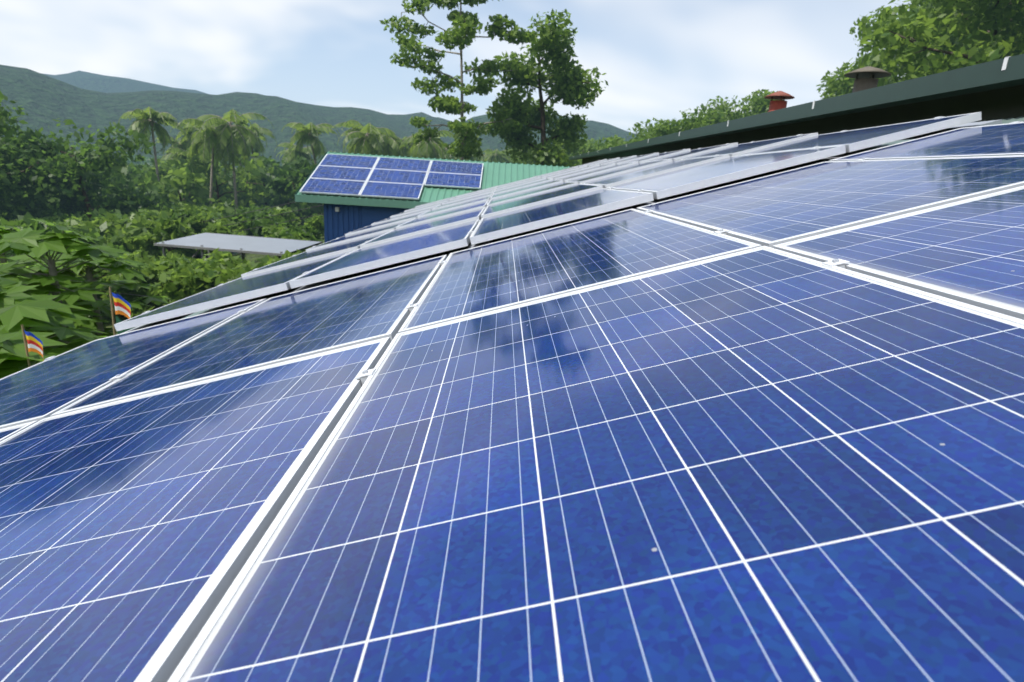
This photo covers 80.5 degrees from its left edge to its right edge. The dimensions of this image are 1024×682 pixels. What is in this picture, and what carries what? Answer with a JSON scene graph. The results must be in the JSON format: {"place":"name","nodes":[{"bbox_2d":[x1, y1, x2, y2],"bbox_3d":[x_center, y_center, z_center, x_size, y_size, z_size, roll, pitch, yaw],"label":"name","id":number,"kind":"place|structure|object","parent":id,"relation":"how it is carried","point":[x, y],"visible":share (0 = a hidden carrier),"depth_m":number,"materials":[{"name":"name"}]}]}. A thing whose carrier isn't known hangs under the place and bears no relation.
{"place":"outdoors","nodes":[
{"label":"outdoors","id":0,"kind":"place"},
{"bbox_2d":[0,65,637,336],"bbox_3d":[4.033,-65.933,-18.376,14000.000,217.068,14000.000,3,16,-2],"label":"terrain","id":1,"kind":"structure","parent":0,"point":[81,99],"depth_m":531.93,"materials":[{"name":"green plant"}]},
{"bbox_2d":[21,325,42,366],"bbox_3d":[-5.001,1.077,6.545,0.247,2.559,0.041,6,16,10],"label":"buddhist flag","id":2,"kind":"object","parent":1,"relation":"on","point":[34,342],"visible":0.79,"depth_m":6.26,"materials":[{"name":"fabric"}]},
{"bbox_2d":[109,287,133,334],"bbox_3d":[-4.070,0.904,6.513,0.322,3.000,0.041,6,16,9],"label":"buddhist flag","id":3,"kind":"object","parent":1,"relation":"on","point":[122,306],"visible":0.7,"depth_m":6.17,"materials":[{"name":"fabric"}]},
{"bbox_2d":[0,91,323,264],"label":"trees","id":4,"kind":"object","parent":1,"relation":"on","point":[34,185],"visible":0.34,"depth_m":43.35,"materials":[{"name":"green plant"}]},
{"bbox_2d":[154,233,321,263],"bbox_3d":[-9.493,-2.368,21.435,4.640,2.354,2.740,5,16,7],"label":"garden canopy","id":5,"kind":"object","parent":1,"relation":"on","point":[242,245],"visible":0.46,"depth_m":20.84,"materials":[{"name":"grey metal"}]},
{"bbox_2d":[0,0,535,348],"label":"pale tree trunks","id":6,"kind":"object","parent":1,"relation":"on","point":[51,267],"visible":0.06,"depth_m":37.38,"materials":[{"name":"brown plant"}]},
{"bbox_2d":[0,218,172,378],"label":"leafy plants","id":7,"kind":"object","parent":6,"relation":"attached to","point":[40,312],"visible":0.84,"depth_m":9.48,"materials":[{"name":"green plant"}]},
{"bbox_2d":[4,107,535,202],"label":"palm trees","id":8,"kind":"object","parent":1,"relation":"on","point":[199,141],"visible":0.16,"depth_m":66.68,"materials":[{"name":"green plant"}]},
{"bbox_2d":[295,151,569,242],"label":"green roof building","id":9,"kind":"structure","parent":1,"relation":"on","point":[344,215],"depth_m":17.49,"materials":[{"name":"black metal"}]},
{"bbox_2d":[299,178,365,195],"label":"solar panel","id":10,"kind":"structure","parent":9,"relation":"on","point":[332,187],"depth_m":17.22,"materials":[{"name":"glass"}]},
{"bbox_2d":[309,165,372,181],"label":"solar panel","id":11,"kind":"structure","parent":9,"relation":"on","point":[341,173],"depth_m":18.06,"materials":[{"name":"glass"}]},
{"bbox_2d":[319,154,378,168],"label":"solar panel","id":12,"kind":"structure","parent":9,"relation":"on","point":[349,161],"depth_m":18.87,"materials":[{"name":"glass"}]},
{"bbox_2d":[360,181,422,199],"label":"solar panel","id":13,"kind":"structure","parent":9,"relation":"on","point":[391,190],"depth_m":17.27,"materials":[{"name":"glass"}]},
{"bbox_2d":[367,169,427,185],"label":"solar panel","id":14,"kind":"structure","parent":9,"relation":"on","point":[398,176],"depth_m":18.11,"materials":[{"name":"glass"}]},
{"bbox_2d":[374,157,430,171],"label":"solar panel","id":15,"kind":"structure","parent":9,"relation":"on","point":[403,164],"depth_m":18.92,"materials":[{"name":"glass"}]},
{"bbox_2d":[424,172,481,188],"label":"solar panel","id":16,"kind":"structure","parent":9,"relation":"on","point":[451,180],"depth_m":18.12,"materials":[{"name":"glass"}]},
{"bbox_2d":[428,160,483,174],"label":"solar panel","id":17,"kind":"structure","parent":9,"relation":"on","point":[456,167],"depth_m":18.97,"materials":[{"name":"glass"}]},
{"bbox_2d":[7,0,1011,326],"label":"dark tree trunks","id":18,"kind":"object","parent":1,"relation":"on","point":[543,128],"visible":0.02,"depth_m":41.21,"materials":[{"name":"brown plant"}]},
{"bbox_2d":[0,0,1023,323],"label":"forest canopy","id":19,"kind":"object","parent":1,"relation":"on","point":[934,24],"visible":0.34,"depth_m":36.58,"materials":[{"name":"green plant"}]},
{"bbox_2d":[182,116,1023,318],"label":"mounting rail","id":20,"kind":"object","parent":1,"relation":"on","point":[1004,121],"depth_m":4.18,"materials":[{"name":"silver metal"}]},
{"bbox_2d":[121,120,1001,333],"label":"mounting rails","id":21,"kind":"object","parent":20,"relation":"on","point":[985,123],"visible":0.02,"depth_m":3.42,"materials":[{"name":"metal"}]},
{"bbox_2d":[0,420,37,441],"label":"solar panel","id":22,"kind":"object","parent":21,"relation":"on","point":[6,433],"visible":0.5,"depth_m":1.63,"materials":[{"name":"glass"}]},
{"bbox_2d":[0,298,266,428],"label":"solar panel","id":23,"kind":"object","parent":21,"relation":"on","point":[44,389],"visible":0.75,"depth_m":2.44,"materials":[{"name":"glass"}]},
{"bbox_2d":[0,337,390,681],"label":"solar panel","id":24,"kind":"object","parent":21,"relation":"on","point":[133,530],"visible":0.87,"depth_m":0.90,"materials":[{"name":"glass"}]},
{"bbox_2d":[114,249,356,330],"bbox_3d":[-1.712,-0.397,4.105,0.990,0.041,1.650,-13,15,3],"label":"solar panel","id":25,"kind":"object","parent":21,"relation":"on","point":[256,285],"visible":0.88,"depth_m":3.53,"materials":[{"name":"glass"}]},
{"bbox_2d":[50,255,446,416],"bbox_3d":[-0.814,-0.108,2.464,0.990,0.040,1.650,-13,15,3],"label":"solar panel","id":26,"kind":"object","parent":21,"relation":"on","point":[327,317],"visible":0.74,"depth_m":2.08,"materials":[{"name":"glass"}]},
{"bbox_2d":[241,230,392,276],"bbox_3d":[-1.733,-0.847,5.713,0.990,0.040,1.650,-13,15,3],"label":"solar panel","id":27,"kind":"object","parent":21,"relation":"on","point":[334,249],"visible":0.78,"depth_m":5.27,"materials":[{"name":"glass"}]},
{"bbox_2d":[306,218,415,250],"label":"solar panel","id":28,"kind":"object","parent":21,"relation":"on","point":[358,235],"visible":0.75,"depth_m":6.82,"materials":[{"name":"glass"}]},
{"bbox_2d":[289,219,478,288],"bbox_3d":[-0.730,-0.627,4.053,0.990,0.040,1.650,-13,15,3],"label":"solar panel","id":29,"kind":"object","parent":21,"relation":"on","point":[408,248],"visible":0.9,"depth_m":3.48,"materials":[{"name":"glass"}]},
{"bbox_2d":[345,211,426,235],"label":"solar panel","id":30,"kind":"object","parent":21,"relation":"on","point":[390,222],"visible":0.76,"depth_m":8.37,"materials":[{"name":"glass"}]},
{"bbox_2d":[371,206,436,224],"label":"solar panel","id":31,"kind":"object","parent":21,"relation":"on","point":[409,214],"visible":0.66,"depth_m":9.93,"materials":[{"name":"glass"}]},
{"bbox_2d":[390,201,446,217],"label":"solar panel","id":32,"kind":"object","parent":21,"relation":"on","point":[422,208],"visible":0.74,"depth_m":11.37,"materials":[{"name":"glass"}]},
{"bbox_2d":[360,207,484,247],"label":"solar panel","id":33,"kind":"object","parent":21,"relation":"on","point":[439,223],"visible":0.79,"depth_m":5.19,"materials":[{"name":"glass"}]},
{"bbox_2d":[404,198,452,211],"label":"solar panel","id":34,"kind":"object","parent":21,"relation":"on","point":[428,204],"visible":0.69,"depth_m":12.97,"materials":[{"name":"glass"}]},
{"bbox_2d":[415,195,458,206],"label":"solar panel","id":35,"kind":"object","parent":21,"relation":"on","point":[436,201],"visible":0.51,"depth_m":14.57,"materials":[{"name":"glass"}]},
{"bbox_2d":[396,200,488,228],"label":"solar panel","id":36,"kind":"object","parent":21,"relation":"on","point":[447,213],"visible":0.66,"depth_m":6.80,"materials":[{"name":"glass"}]},
{"bbox_2d":[417,196,490,217],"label":"solar panel","id":37,"kind":"object","parent":21,"relation":"on","point":[456,206],"visible":0.76,"depth_m":8.20,"materials":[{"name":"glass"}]},
{"bbox_2d":[432,192,492,209],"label":"solar panel","id":38,"kind":"object","parent":21,"relation":"on","point":[464,200],"visible":0.72,"depth_m":9.80,"materials":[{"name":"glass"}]},
{"bbox_2d":[442,190,493,204],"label":"solar panel","id":39,"kind":"object","parent":21,"relation":"on","point":[486,192],"visible":0.7,"depth_m":11.31,"materials":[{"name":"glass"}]},
{"bbox_2d":[450,188,494,200],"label":"solar panel","id":40,"kind":"object","parent":21,"relation":"on","point":[472,194],"visible":0.59,"depth_m":12.91,"materials":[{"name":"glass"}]},
{"bbox_2d":[456,186,495,196],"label":"solar panel","id":41,"kind":"object","parent":21,"relation":"on","point":[476,191],"visible":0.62,"depth_m":14.52,"materials":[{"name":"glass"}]},
{"bbox_2d":[496,176,536,186],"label":"solar panel","id":42,"kind":"object","parent":21,"relation":"on","point":[516,181],"visible":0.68,"depth_m":14.46,"materials":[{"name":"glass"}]},
{"bbox_2d":[495,177,540,188],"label":"solar panel","id":43,"kind":"object","parent":21,"relation":"on","point":[517,183],"visible":0.78,"depth_m":12.87,"materials":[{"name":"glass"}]},
{"bbox_2d":[494,178,545,191],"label":"solar panel","id":44,"kind":"object","parent":21,"relation":"on","point":[519,184],"visible":0.75,"depth_m":11.27,"materials":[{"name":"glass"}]},
{"bbox_2d":[493,179,552,194],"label":"solar panel","id":45,"kind":"object","parent":21,"relation":"on","point":[522,186],"visible":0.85,"depth_m":9.66,"materials":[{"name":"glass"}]},
{"bbox_2d":[490,180,562,199],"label":"solar panel","id":46,"kind":"object","parent":21,"relation":"on","point":[524,189],"visible":0.89,"depth_m":8.21,"materials":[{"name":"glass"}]},
{"bbox_2d":[487,182,577,205],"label":"solar panel","id":47,"kind":"object","parent":21,"relation":"on","point":[528,193],"visible":0.8,"depth_m":6.80,"materials":[{"name":"glass"}]},
{"bbox_2d":[44,116,1022,385],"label":"panel clamps","id":48,"kind":"object","parent":21,"relation":"attached to","point":[364,374],"visible":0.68,"depth_m":1.96,"materials":[{"name":"metal"}]},
{"bbox_2d":[481,184,602,217],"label":"solar panel","id":49,"kind":"object","parent":21,"relation":"on","point":[535,199],"visible":0.89,"depth_m":5.13,"materials":[{"name":"glass"}]},
{"bbox_2d":[535,166,577,176],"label":"solar panel","id":50,"kind":"object","parent":21,"relation":"on","point":[556,171],"visible":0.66,"depth_m":14.42,"materials":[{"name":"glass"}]},
{"bbox_2d":[470,188,653,244],"bbox_3d":[0.252,-0.858,4.002,0.990,0.040,1.650,-13,15,3],"label":"solar panel","id":51,"kind":"object","parent":21,"relation":"on","point":[558,211],"visible":1,"depth_m":3.42,"materials":[{"name":"glass"}]},
{"bbox_2d":[541,165,586,177],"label":"solar panel","id":52,"kind":"object","parent":21,"relation":"on","point":[563,171],"visible":0.72,"depth_m":12.81,"materials":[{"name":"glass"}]},
{"bbox_2d":[543,165,599,178],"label":"solar panel","id":53,"kind":"object","parent":21,"relation":"on","point":[571,171],"visible":0.62,"depth_m":11.21,"materials":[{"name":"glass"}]},
{"bbox_2d":[398,209,761,332],"bbox_3d":[0.167,-0.341,2.412,0.990,0.041,1.650,-13,15,3],"label":"solar panel","id":54,"kind":"object","parent":21,"relation":"on","point":[585,254],"visible":0.8,"depth_m":2.03,"materials":[{"name":"glass"}]},
{"bbox_2d":[549,163,615,179],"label":"solar panel","id":55,"kind":"object","parent":21,"relation":"on","point":[579,172],"visible":0.68,"depth_m":9.61,"materials":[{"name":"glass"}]},
{"bbox_2d":[578,159,606,166],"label":"solar panel","id":56,"kind":"object","parent":21,"relation":"on","point":[591,162],"visible":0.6,"depth_m":14.37,"materials":[{"name":"glass"}]},
{"bbox_2d":[168,246,1023,681],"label":"solar panel","id":57,"kind":"object","parent":21,"relation":"on","point":[764,464],"visible":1,"depth_m":0.61,"materials":[{"name":"glass"}]},
{"bbox_2d":[557,161,637,181],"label":"solar panel","id":58,"kind":"object","parent":21,"relation":"on","point":[604,169],"visible":0.68,"depth_m":8.15,"materials":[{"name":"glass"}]},
{"bbox_2d":[584,157,619,165],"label":"solar panel","id":59,"kind":"object","parent":21,"relation":"on","point":[602,161],"visible":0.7,"depth_m":12.77,"materials":[{"name":"glass"}]},
{"bbox_2d":[591,155,635,165],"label":"solar panel","id":60,"kind":"object","parent":21,"relation":"on","point":[600,164],"visible":0.61,"depth_m":11.18,"materials":[{"name":"glass"}]},
{"bbox_2d":[567,159,671,183],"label":"solar panel","id":61,"kind":"object","parent":21,"relation":"on","point":[613,172],"visible":0.71,"depth_m":6.60,"materials":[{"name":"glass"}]},
{"bbox_2d":[603,152,658,164],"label":"solar panel","id":62,"kind":"object","parent":21,"relation":"on","point":[630,159],"visible":0.76,"depth_m":9.71,"materials":[{"name":"glass"}]},
{"bbox_2d":[581,154,728,188],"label":"solar panel","id":63,"kind":"object","parent":21,"relation":"on","point":[638,174],"visible":0.76,"depth_m":5.09,"materials":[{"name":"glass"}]},
{"bbox_2d":[621,149,689,163],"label":"solar panel","id":64,"kind":"object","parent":21,"relation":"on","point":[652,157],"visible":0.7,"depth_m":8.13,"materials":[{"name":"glass"}]},
{"bbox_2d":[641,142,737,162],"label":"solar panel","id":65,"kind":"object","parent":21,"relation":"on","point":[673,157],"visible":0.72,"depth_m":6.64,"materials":[{"name":"glass"}]},
{"bbox_2d":[606,145,845,198],"bbox_3d":[1.234,-1.091,3.950,0.990,0.040,1.650,-13,15,3],"label":"solar panel","id":66,"kind":"object","parent":21,"relation":"on","point":[699,176],"visible":0.89,"depth_m":3.37,"materials":[{"name":"glass"}]},
{"bbox_2d":[675,132,817,160],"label":"solar panel","id":67,"kind":"object","parent":21,"relation":"on","point":[734,150],"visible":0.74,"depth_m":5.11,"materials":[{"name":"glass"}]},
{"bbox_2d":[637,155,1023,247],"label":"solar panel","id":68,"kind":"object","parent":21,"relation":"on","point":[799,203],"visible":0.73,"depth_m":2.02,"materials":[{"name":"glass"}]},
{"bbox_2d":[735,112,981,155],"bbox_3d":[2.062,-1.287,3.906,0.675,0.041,1.650,-13,15,3],"label":"solar panel","id":69,"kind":"object","parent":21,"relation":"on","point":[855,140],"visible":0.88,"depth_m":3.33,"materials":[{"name":"glass"}]},
{"bbox_2d":[773,186,1023,319],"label":"solar panel","id":70,"kind":"object","parent":21,"relation":"on","point":[970,251],"visible":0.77,"depth_m":1.21,"materials":[{"name":"glass"}]},
{"bbox_2d":[829,122,1023,160],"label":"solar panel","id":71,"kind":"object","parent":21,"relation":"on","point":[1007,139],"visible":0.8,"depth_m":2.61,"materials":[{"name":"glass"}]},
{"bbox_2d":[569,54,1023,164],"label":"roof ridge","id":72,"kind":"structure","parent":1,"relation":"on","point":[992,90],"depth_m":5.46,"materials":[{"name":"paint"}]},
{"bbox_2d":[764,91,794,111],"bbox_3d":[4.138,-3.652,9.418,0.442,0.452,0.442,3,16,-2],"label":"roof vent","id":73,"kind":"object","parent":72,"relation":"on","point":[778,99],"visible":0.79,"depth_m":9.32,"materials":[{"name":"red metal"}]},
{"bbox_2d":[844,66,891,92],"bbox_3d":[4.366,-3.152,7.484,0.522,0.452,0.522,3,16,-2],"label":"roof vent","id":74,"kind":"object","parent":72,"relation":"on","point":[866,77],"visible":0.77,"depth_m":7.39,"materials":[{"name":"grey metal"}]},
{"bbox_2d":[0,0,910,134],"label":"sky","id":75,"kind":"structure","parent":0,"point":[660,59],"materials":[{"name":"white"}]}
]}

